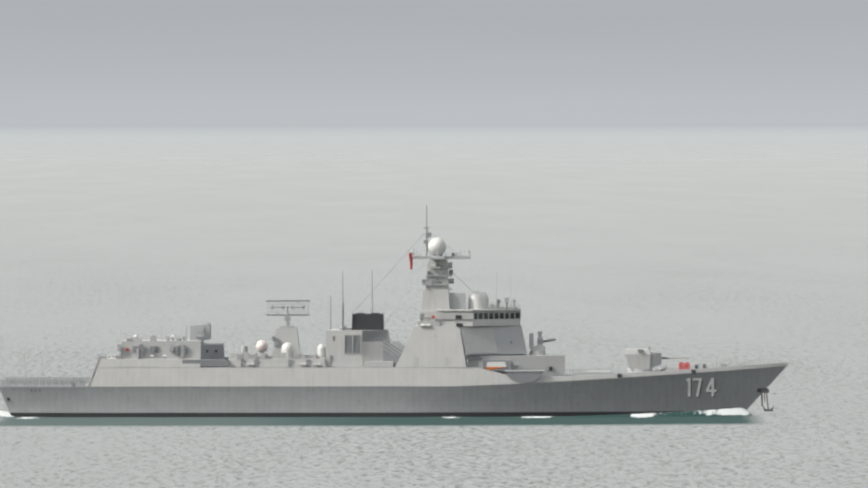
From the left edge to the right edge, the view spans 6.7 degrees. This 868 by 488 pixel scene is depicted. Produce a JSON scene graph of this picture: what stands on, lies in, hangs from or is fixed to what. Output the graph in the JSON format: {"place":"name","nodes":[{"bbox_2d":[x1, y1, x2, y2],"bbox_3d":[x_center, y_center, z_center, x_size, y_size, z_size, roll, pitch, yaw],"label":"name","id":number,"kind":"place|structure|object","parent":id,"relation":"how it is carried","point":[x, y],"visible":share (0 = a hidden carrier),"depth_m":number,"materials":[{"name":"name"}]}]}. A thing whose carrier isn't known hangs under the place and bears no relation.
{"place":"outdoors","nodes":[
{"label":"outdoors","id":0,"kind":"place"},
{"bbox_2d":[0,123,867,487],"bbox_3d":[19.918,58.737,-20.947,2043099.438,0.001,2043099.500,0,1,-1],"label":"sea","id":1,"kind":"structure","parent":0,"point":[592,245],"depth_m":3021.34,"materials":[{"name":"grey liquid"}]},
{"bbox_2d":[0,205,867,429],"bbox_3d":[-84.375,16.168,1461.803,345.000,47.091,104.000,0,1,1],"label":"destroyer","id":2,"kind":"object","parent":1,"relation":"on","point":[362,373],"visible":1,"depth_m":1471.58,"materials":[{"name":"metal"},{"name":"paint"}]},
{"bbox_2d":[0,0,867,123],"label":"sky","id":3,"kind":"structure","parent":0,"point":[62,61],"materials":[{"name":"grey"}]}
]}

